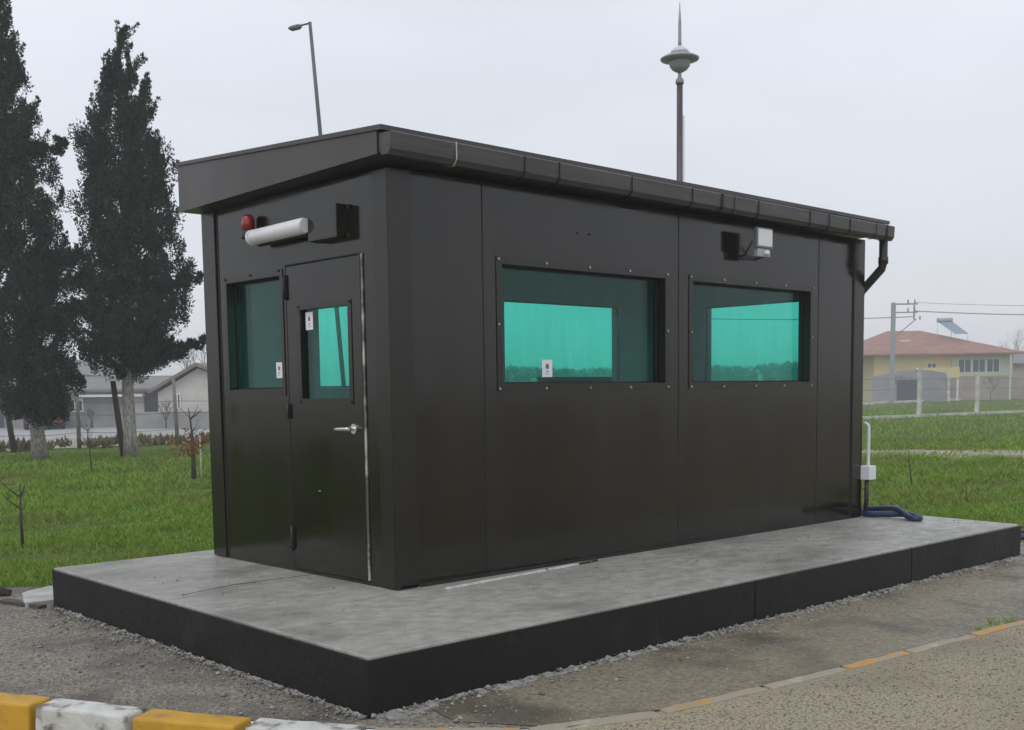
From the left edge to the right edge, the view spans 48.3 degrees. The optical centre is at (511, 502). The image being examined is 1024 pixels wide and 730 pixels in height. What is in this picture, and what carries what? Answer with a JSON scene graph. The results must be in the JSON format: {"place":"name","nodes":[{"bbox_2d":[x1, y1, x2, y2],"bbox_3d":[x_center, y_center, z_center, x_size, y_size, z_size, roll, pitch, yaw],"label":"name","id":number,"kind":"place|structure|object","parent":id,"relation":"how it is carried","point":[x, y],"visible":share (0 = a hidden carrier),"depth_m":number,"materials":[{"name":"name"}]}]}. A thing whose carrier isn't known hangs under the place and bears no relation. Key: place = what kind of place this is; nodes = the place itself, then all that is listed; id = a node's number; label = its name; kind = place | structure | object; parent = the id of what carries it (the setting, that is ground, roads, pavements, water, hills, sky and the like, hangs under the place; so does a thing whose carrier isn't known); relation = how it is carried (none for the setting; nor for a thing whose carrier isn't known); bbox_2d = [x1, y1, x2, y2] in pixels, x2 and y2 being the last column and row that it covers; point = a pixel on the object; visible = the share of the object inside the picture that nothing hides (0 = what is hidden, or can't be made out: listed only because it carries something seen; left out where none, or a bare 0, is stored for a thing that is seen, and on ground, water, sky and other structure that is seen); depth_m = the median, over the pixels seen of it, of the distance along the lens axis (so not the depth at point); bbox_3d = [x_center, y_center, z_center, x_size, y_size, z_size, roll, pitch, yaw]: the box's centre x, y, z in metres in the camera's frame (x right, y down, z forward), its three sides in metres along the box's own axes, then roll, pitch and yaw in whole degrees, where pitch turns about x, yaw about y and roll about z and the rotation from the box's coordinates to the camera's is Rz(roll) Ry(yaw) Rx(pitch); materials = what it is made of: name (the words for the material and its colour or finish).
{"place":"outdoors","nodes":[
{"label":"outdoors","id":0,"kind":"place"},
{"bbox_2d":[0,427,208,440],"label":"street","id":1,"kind":"structure","parent":0,"point":[19,433],"depth_m":47.19,"materials":[{"name":"grey asphalt"}]},
{"bbox_2d":[0,371,59,427],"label":"shed","id":2,"kind":"structure","parent":1,"relation":"on","point":[18,423],"depth_m":55.85,"materials":[{"name":"grey"}]},
{"bbox_2d":[0,397,3,427],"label":"door","id":3,"kind":"structure","parent":2,"relation":"in","point":[1,415],"depth_m":55.81,"materials":[{"name":"grey"}]},
{"bbox_2d":[23,416,64,429],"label":"parked car","id":4,"kind":"object","parent":1,"relation":"on","point":[60,424],"visible":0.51,"depth_m":52.02,"materials":[{"name":"grey paint"}]},
{"bbox_2d":[86,409,94,427],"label":"bush","id":5,"kind":"object","parent":1,"relation":"on","point":[90,411],"visible":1,"depth_m":52.77,"materials":[{"name":"grey plant"}]},
{"bbox_2d":[49,372,171,427],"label":"shed","id":6,"kind":"structure","parent":1,"relation":"on","point":[97,398],"depth_m":54.80,"materials":[{"name":"grey"}]},
{"bbox_2d":[68,399,83,411],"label":"window","id":7,"kind":"structure","parent":6,"relation":"in","point":[81,406],"depth_m":54.76,"materials":[{"name":"white"}]},
{"bbox_2d":[144,393,158,411],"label":"door","id":8,"kind":"structure","parent":6,"relation":"in","point":[151,400],"depth_m":54.73,"materials":[{"name":"grey"}]},
{"bbox_2d":[156,397,172,428],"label":"tree","id":9,"kind":"object","parent":1,"relation":"on","point":[166,409],"visible":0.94,"depth_m":50.76,"materials":[{"name":"grey plant"}]},
{"bbox_2d":[135,411,208,428],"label":"garden wall","id":10,"kind":"structure","parent":1,"relation":"on","point":[149,420],"depth_m":51.36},
{"bbox_2d":[148,362,208,411],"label":"gabled house","id":11,"kind":"structure","parent":1,"relation":"on","point":[191,382],"depth_m":53.23,"materials":[{"name":"white paint"}]},
{"bbox_2d":[176,393,180,408],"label":"window","id":12,"kind":"structure","parent":11,"relation":"in","point":[178,395],"depth_m":53.23,"materials":[{"name":"white"}]},
{"bbox_2d":[0,399,1023,729],"bbox_3d":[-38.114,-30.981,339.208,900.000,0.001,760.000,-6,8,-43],"label":"ground","id":13,"kind":"structure","parent":0,"point":[206,447],"depth_m":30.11,"materials":[{"name":"green plant"}]},
{"bbox_2d":[4,412,16,452],"bbox_3d":[-13.401,-2.073,30.451,0.333,1.518,0.170,-1,6,-3],"label":"trunk","id":14,"kind":"object","parent":13,"relation":"on","point":[11,436],"visible":0.5,"depth_m":30.42,"materials":[{"name":"grey"}]},
{"bbox_2d":[0,480,25,546],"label":"sapling","id":15,"kind":"object","parent":13,"relation":"on","point":[20,495],"visible":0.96,"depth_m":11.04,"materials":[{"name":"brown plant"}]},
{"bbox_2d":[0,0,95,461],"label":"cypress tree","id":16,"kind":"object","parent":13,"relation":"on","point":[34,276],"visible":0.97,"depth_m":25.45,"materials":[{"name":"green plant"}]},
{"bbox_2d":[3,353,114,376],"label":"house","id":17,"kind":"structure","parent":13,"relation":"on","point":[86,371],"depth_m":77.71,"materials":[{"name":"white"}]},
{"bbox_2d":[74,380,81,447],"bbox_3d":[-12.342,-2.557,32.436,0.111,2.050,0.111,-6,8,-43],"label":"fence post","id":18,"kind":"object","parent":13,"relation":"on","point":[78,426],"visible":0.64,"depth_m":32.42,"materials":[{"name":"grey concrete"}]},
{"bbox_2d":[76,420,95,471],"bbox_3d":[-8.042,-1.055,21.583,0.304,1.045,0.496,-2,6,-12],"label":"sapling","id":19,"kind":"object","parent":13,"relation":"on","point":[88,441],"visible":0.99,"depth_m":21.62,"materials":[{"name":"brown plant"}]},
{"bbox_2d":[6,436,194,450],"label":"verge","id":20,"kind":"structure","parent":13,"relation":"on","point":[74,444],"depth_m":34.34,"materials":[{"name":"plant"}]},
{"bbox_2d":[0,431,209,451],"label":"dry weeds","id":21,"kind":"object","parent":13,"relation":"on","point":[24,445],"visible":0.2,"depth_m":32.48,"materials":[{"name":"plant"}]},
{"bbox_2d":[1,433,208,443],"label":"kerb","id":22,"kind":"structure","parent":13,"relation":"on","point":[75,439],"depth_m":38.63,"materials":[{"name":"grey concrete"}]},
{"bbox_2d":[110,381,123,458],"bbox_3d":[-9.233,-1.935,26.796,0.314,1.833,0.149,-1,6,2],"label":"fence post","id":23,"kind":"object","parent":13,"relation":"on","point":[119,427],"visible":0.74,"depth_m":26.73,"materials":[{"name":"grey"}]},
{"bbox_2d":[55,20,205,457],"bbox_3d":[-8.798,-5.869,26.013,3.306,9.800,3.110,-6,8,-43],"label":"cypress tree","id":24,"kind":"object","parent":13,"relation":"on","point":[140,192],"visible":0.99,"depth_m":25.48,"materials":[{"name":"green plant"}]},
{"bbox_2d":[172,379,178,440],"bbox_3d":[-10.139,-2.729,34.416,0.151,1.953,0.114,0,6,7],"label":"fence post","id":25,"kind":"object","parent":13,"relation":"on","point":[175,408],"visible":0.86,"depth_m":34.37,"materials":[{"name":"grey concrete"}]},
{"bbox_2d":[0,401,208,435],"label":"fence wire","id":26,"kind":"object","parent":25,"relation":"attached to","point":[137,414],"visible":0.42,"depth_m":33.67,"materials":[{"name":"grey metal"}]},
{"bbox_2d":[166,406,209,480],"bbox_3d":[-5.384,-0.982,19.118,0.698,1.306,0.607,1,6,19],"label":"young tree","id":27,"kind":"object","parent":13,"relation":"on","point":[193,444],"visible":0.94,"depth_m":19.18,"materials":[{"name":"brown plant"}]},
{"bbox_2d":[172,348,204,367],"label":"bare tree","id":28,"kind":"object","parent":13,"relation":"on","point":[190,361],"visible":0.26,"depth_m":71.58,"materials":[{"name":"grey plant"}]},
{"bbox_2d":[180,334,205,366],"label":"bare tree","id":29,"kind":"object","parent":13,"relation":"on","point":[194,354],"visible":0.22,"depth_m":65.54,"materials":[{"name":"grey plant"}]},
{"bbox_2d":[288,22,345,385],"bbox_3d":[-3.777,-5.034,22.616,1.043,8.657,0.105,-1,6,0],"label":"street lamp","id":30,"kind":"object","parent":13,"relation":"on","point":[336,309],"visible":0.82,"depth_m":22.34,"materials":[{"name":"grey metal"}]},
{"bbox_2d":[0,540,1023,729],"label":"dirt yard","id":31,"kind":"structure","parent":13,"relation":"on","point":[111,688],"depth_m":5.88,"materials":[{"name":"grey gravel"}]},
{"bbox_2d":[0,585,11,595],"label":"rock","id":32,"kind":"object","parent":31,"relation":"on","point":[4,591],"visible":1,"depth_m":8.37,"materials":[{"name":"grey stone"}]},
{"bbox_2d":[0,598,46,608],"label":"wood scrap","id":33,"kind":"object","parent":31,"relation":"on","point":[10,601],"visible":0.96,"depth_m":7.97,"materials":[{"name":"brown"}]},
{"bbox_2d":[22,586,53,607],"bbox_3d":[-3.310,0.674,8.303,0.525,0.045,0.646,-4,7,-32],"label":"broken paving slab","id":34,"kind":"object","parent":31,"relation":"on","point":[43,595],"depth_m":8.12,"materials":[{"name":"concrete"}]},
{"bbox_2d":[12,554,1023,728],"bbox_3d":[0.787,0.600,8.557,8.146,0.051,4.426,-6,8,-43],"label":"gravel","id":35,"kind":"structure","parent":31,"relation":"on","point":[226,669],"depth_m":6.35,"materials":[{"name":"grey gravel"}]},
{"bbox_2d":[52,515,1020,718],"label":"concrete platform","id":36,"kind":"structure","parent":31,"relation":"on","point":[373,662],"depth_m":6.63,"materials":[{"name":"black concrete"}]},
{"bbox_2d":[445,563,578,589],"bbox_3d":[0.024,0.465,7.240,0.025,0.010,1.219,4,8,43],"label":"wooden lath","id":37,"kind":"object","parent":36,"relation":"on","point":[500,578],"visible":1,"depth_m":7.18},
{"bbox_2d":[175,124,894,590],"bbox_3d":[0.513,-1.131,9.155,5.534,2.806,2.485,-6,8,-43],"label":"guard cabin","id":38,"kind":"object","parent":36,"relation":"on","point":[427,446],"visible":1,"depth_m":7.68,"materials":[{"name":"black metal"}]},
{"bbox_2d":[241,214,254,239],"bbox_3d":[-1.755,-1.821,7.604,0.098,0.190,0.096,-6,8,-43],"label":"warning beacon","id":39,"kind":"object","parent":38,"relation":"attached to","point":[248,222],"visible":0.69,"depth_m":7.57,"materials":[{"name":"red plastic"}]},
{"bbox_2d":[223,268,285,395],"bbox_3d":[-1.721,-1.139,7.780,0.103,0.826,0.763,-6,8,-43],"label":"window","id":40,"kind":"structure","parent":38,"relation":"in","point":[280,366],"depth_m":7.76,"materials":[{"name":"green paint"}]},
{"bbox_2d":[245,218,307,246],"bbox_3d":[-1.480,-1.719,7.278,0.132,0.116,0.643,-6,8,-43],"label":"tube lamp","id":41,"kind":"object","parent":38,"relation":"attached to","point":[281,232],"visible":0.98,"depth_m":7.21,"materials":[{"name":"white plastic"}]},
{"bbox_2d":[282,255,366,580],"bbox_3d":[-1.184,-0.521,7.196,0.111,1.964,0.840,-6,8,-43],"label":"door","id":42,"kind":"structure","parent":38,"relation":"in","point":[328,534],"depth_m":7.21,"materials":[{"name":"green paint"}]},
{"bbox_2d":[307,203,350,243],"bbox_3d":[-1.130,-1.698,6.955,0.085,0.200,0.381,-6,8,-43],"label":"junction enclosure","id":43,"kind":"object","parent":38,"relation":"attached to","point":[327,223],"visible":1,"depth_m":6.88,"materials":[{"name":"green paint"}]},
{"bbox_2d":[321,386,348,387],"bbox_3d":[-0.905,-1.316,9.297,1.601,0.748,0.032,-6,8,-43],"label":"window sill","id":44,"kind":"structure","parent":38,"relation":"in","point":[321,386],"depth_m":8.87,"materials":[{"name":"green paint"}]},
{"bbox_2d":[504,300,617,380],"bbox_3d":[0.479,-1.459,10.576,1.525,0.748,0.032,-6,8,-43],"label":"window","id":45,"kind":"structure","parent":38,"relation":"in","point":[504,300],"depth_m":10.74,"materials":[{"name":"green paint"}]},
{"bbox_2d":[496,255,669,391],"bbox_3d":[0.495,-1.189,7.796,1.703,0.850,0.116,-6,8,-43],"label":"window","id":46,"kind":"structure","parent":38,"relation":"in","point":[502,386],"depth_m":7.68,"materials":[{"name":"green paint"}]},
{"bbox_2d":[689,274,814,388],"bbox_3d":[1.896,-1.334,9.091,1.672,0.850,0.116,-6,8,-43],"label":"window","id":47,"kind":"structure","parent":38,"relation":"in","point":[692,277],"depth_m":9.04,"materials":[{"name":"green paint"}]},
{"bbox_2d":[706,300,798,380],"bbox_3d":[2.330,-1.518,10.928,0.108,0.850,1.220,-6,8,-43],"label":"window","id":48,"kind":"structure","parent":38,"relation":"in","point":[707,308],"depth_m":11.28,"materials":[{"name":"green paint"}]},
{"bbox_2d":[737,227,772,260],"bbox_3d":[1.901,-2.002,8.842,0.260,0.230,0.191,-6,8,-43],"label":"floodlight","id":49,"kind":"object","parent":38,"relation":"attached to","point":[763,241],"visible":1,"depth_m":8.79,"materials":[{"name":"grey metal"}]},
{"bbox_2d":[861,422,875,510],"bbox_3d":[3.202,-0.309,10.268,0.115,0.832,0.100,-6,8,-43],"label":"junction box","id":50,"kind":"object","parent":38,"relation":"attached to","point":[868,471],"visible":1,"depth_m":10.25,"materials":[{"name":"white plastic"}]},
{"bbox_2d":[82,517,989,639],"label":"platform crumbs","id":51,"kind":"object","parent":36,"relation":"on","point":[540,573],"visible":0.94,"depth_m":7.22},
{"bbox_2d":[579,559,597,563],"bbox_3d":[0.523,0.406,7.779,0.017,0.010,0.193,4,7,41],"label":"metal scrap","id":52,"kind":"object","parent":36,"relation":"on","point":[585,562],"visible":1,"depth_m":7.76,"materials":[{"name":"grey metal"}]},
{"bbox_2d":[861,505,922,521],"bbox_3d":[3.264,0.052,10.428,0.290,0.143,1.240,-3,6,-19],"label":"hose","id":53,"kind":"object","parent":36,"relation":"on","point":[886,511],"visible":0.7,"depth_m":10.15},
{"bbox_2d":[63,555,1023,720],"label":"cement spill","id":54,"kind":"object","parent":31,"relation":"on","point":[431,703],"visible":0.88,"depth_m":5.98,"materials":[{"name":"grey concrete"}]},
{"bbox_2d":[430,546,1023,726],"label":"concrete strip","id":55,"kind":"object","parent":31,"relation":"on","point":[745,669],"visible":0.85,"depth_m":6.22,"materials":[{"name":"grey concrete"}]},
{"bbox_2d":[1021,529,1023,539],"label":"hose","id":56,"kind":"object","parent":31,"relation":"on","point":[1022,534],"visible":0.06,"depth_m":10.61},
{"bbox_2d":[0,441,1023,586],"bbox_3d":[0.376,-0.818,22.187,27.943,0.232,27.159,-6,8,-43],"label":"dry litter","id":57,"kind":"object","parent":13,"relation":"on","point":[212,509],"visible":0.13,"depth_m":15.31,"materials":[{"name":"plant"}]},
{"bbox_2d":[505,360,797,381],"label":"treeline","id":58,"kind":"object","parent":13,"relation":"on","point":[787,370],"visible":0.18,"depth_m":152.47,"materials":[{"name":"green plant"}]},
{"bbox_2d":[660,2,698,181],"bbox_3d":[2.023,-2.926,13.784,0.464,6.008,0.464,-6,8,-43],"label":"lamp post","id":59,"kind":"object","parent":13,"relation":"on","point":[679,59],"visible":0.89,"depth_m":13.56,"materials":[{"name":"metal"},{"name":"painted metal"}]},
{"bbox_2d":[756,368,1023,418],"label":"concrete fence","id":60,"kind":"object","parent":13,"relation":"on","point":[919,378],"visible":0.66,"depth_m":53.50,"materials":[{"name":"grey concrete"}]},
{"bbox_2d":[889,299,920,403],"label":"utility pole","id":61,"kind":"object","parent":13,"relation":"on","point":[892,350],"visible":0.98,"depth_m":94.08,"materials":[{"name":"grey concrete"}]},
{"bbox_2d":[712,316,912,319],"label":"power line","id":62,"kind":"object","parent":61,"relation":"attached to","point":[798,319],"visible":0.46,"depth_m":96.25,"materials":[{"name":"black metal"}]},
{"bbox_2d":[915,311,1023,314],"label":"power line","id":63,"kind":"object","parent":61,"relation":"attached to","point":[969,313],"visible":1,"depth_m":93.11,"materials":[{"name":"black metal"}]},
{"bbox_2d":[916,302,1023,305],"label":"power line","id":64,"kind":"object","parent":61,"relation":"attached to","point":[974,304],"visible":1,"depth_m":93.03,"materials":[{"name":"black metal"}]},
{"bbox_2d":[901,449,911,483],"bbox_3d":[5.720,-0.497,16.502,0.227,0.553,0.098,-3,6,-20],"label":"sapling","id":65,"kind":"object","parent":13,"relation":"on","point":[909,466],"visible":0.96,"depth_m":16.53,"materials":[{"name":"brown plant"}]},
{"bbox_2d":[871,369,950,401],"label":"yard gate wall","id":66,"kind":"structure","parent":13,"relation":"on","point":[934,383],"depth_m":102.50,"materials":[{"name":"stone"}]},
{"bbox_2d":[863,398,960,404],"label":"kerb","id":67,"kind":"structure","parent":13,"relation":"on","point":[887,402],"depth_m":96.94,"materials":[{"name":"grey concrete"}]},
{"bbox_2d":[862,401,1023,443],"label":"rough grass","id":68,"kind":"structure","parent":13,"relation":"on","point":[940,430],"depth_m":42.55,"materials":[{"name":"green plant"}]},
{"bbox_2d":[863,331,1023,400],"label":"red roofed house","id":69,"kind":"structure","parent":13,"relation":"on","point":[958,357],"depth_m":112.28,"materials":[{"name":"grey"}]},
{"bbox_2d":[927,363,935,367],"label":"window","id":70,"kind":"structure","parent":69,"relation":"in","point":[929,365],"depth_m":112.24,"materials":[{"name":"white glass"}]},
{"bbox_2d":[936,318,967,339],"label":"solar water heater","id":71,"kind":"object","parent":69,"relation":"on","point":[951,325],"visible":1,"depth_m":114.11,"materials":[{"name":"grey metal"}]},
{"bbox_2d":[958,359,971,372],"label":"window","id":72,"kind":"structure","parent":69,"relation":"in","point":[964,364],"depth_m":112.16,"materials":[{"name":"white"}]},
{"bbox_2d":[972,359,985,372],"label":"window","id":73,"kind":"structure","parent":69,"relation":"in","point":[978,365],"depth_m":112.16,"materials":[{"name":"white glass"}]},
{"bbox_2d":[986,358,999,371],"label":"window","id":74,"kind":"structure","parent":69,"relation":"in","point":[993,364],"depth_m":112.16,"materials":[{"name":"white"}]},
{"bbox_2d":[982,375,1002,399],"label":"bush","id":75,"kind":"object","parent":13,"relation":"on","point":[991,384],"visible":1,"depth_m":110.53,"materials":[{"name":"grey plant"}]},
{"bbox_2d":[1011,351,1023,398],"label":"outbuilding","id":76,"kind":"structure","parent":13,"relation":"on","point":[1018,384],"depth_m":117.44,"materials":[{"name":"white"}]},
{"bbox_2d":[0,0,1023,729],"label":"sky","id":77,"kind":"structure","parent":0,"point":[908,114],"materials":[{"name":"white"}]},
{"bbox_2d":[574,625,1023,729],"bbox_3d":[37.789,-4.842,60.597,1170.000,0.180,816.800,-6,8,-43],"label":"road","id":78,"kind":"structure","parent":0,"point":[779,720],"depth_m":5.31,"materials":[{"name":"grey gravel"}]},
{"bbox_2d":[0,692,50,729],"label":"kerb block","id":79,"kind":"structure","parent":78,"relation":"on","point":[17,711],"depth_m":5.39,"materials":[{"name":"yellow paint"}]},
{"bbox_2d":[36,698,145,729],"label":"kerb block","id":80,"kind":"structure","parent":78,"relation":"on","point":[62,714],"depth_m":5.26,"materials":[{"name":"white paint"}]},
{"bbox_2d":[133,709,250,729],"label":"kerb block","id":81,"kind":"structure","parent":78,"relation":"on","point":[158,719],"depth_m":5.08,"materials":[{"name":"yellow paint"}]},
{"bbox_2d":[245,718,365,729],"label":"kerb block","id":82,"kind":"structure","parent":78,"relation":"on","point":[268,724],"depth_m":4.95,"materials":[{"name":"white paint"}]},
{"bbox_2d":[374,727,519,729],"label":"kerb block","id":83,"kind":"structure","parent":78,"relation":"on","point":[378,728],"depth_m":4.91,"materials":[{"name":"white concrete"}]},
{"bbox_2d":[529,711,662,729],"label":"kerb block","id":84,"kind":"structure","parent":78,"relation":"on","point":[630,717],"depth_m":5.00,"materials":[{"name":"white concrete"}]},
{"bbox_2d":[660,687,767,713],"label":"kerb block","id":85,"kind":"structure","parent":78,"relation":"on","point":[706,701],"depth_m":5.31,"materials":[{"name":"concrete"}]},
{"bbox_2d":[764,667,847,689],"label":"kerb block","id":86,"kind":"structure","parent":78,"relation":"on","point":[799,679],"depth_m":5.69,"materials":[{"name":"white concrete"}]},
{"bbox_2d":[842,651,910,668],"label":"kerb block","id":87,"kind":"structure","parent":78,"relation":"on","point":[866,662],"depth_m":6.05,"materials":[{"name":"yellow concrete"}]},
{"bbox_2d":[905,634,976,652],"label":"kerb block","id":88,"kind":"structure","parent":78,"relation":"on","point":[939,644],"depth_m":6.41,"materials":[{"name":"white concrete"}]},
{"bbox_2d":[970,620,1023,635],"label":"kerb block","id":89,"kind":"structure","parent":78,"relation":"on","point":[998,628],"depth_m":6.79,"materials":[{"name":"concrete"}]},
{"bbox_2d":[862,449,1023,458],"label":"earth track","id":90,"kind":"structure","parent":0,"point":[995,452],"depth_m":24.79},
{"label":"back street","id":91,"kind":"structure","parent":0,"visible":0},
{"bbox_2d":[895,375,913,400],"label":"bush","id":92,"kind":"object","parent":91,"relation":"on","point":[903,386],"visible":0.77,"depth_m":100.50,"materials":[{"name":"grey plant"}]},
{"bbox_2d":[997,328,1022,350],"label":"bare tree","id":93,"kind":"object","parent":91,"relation":"on","point":[1016,341],"visible":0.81,"depth_m":129.37,"materials":[{"name":"grey plant"}]}
]}

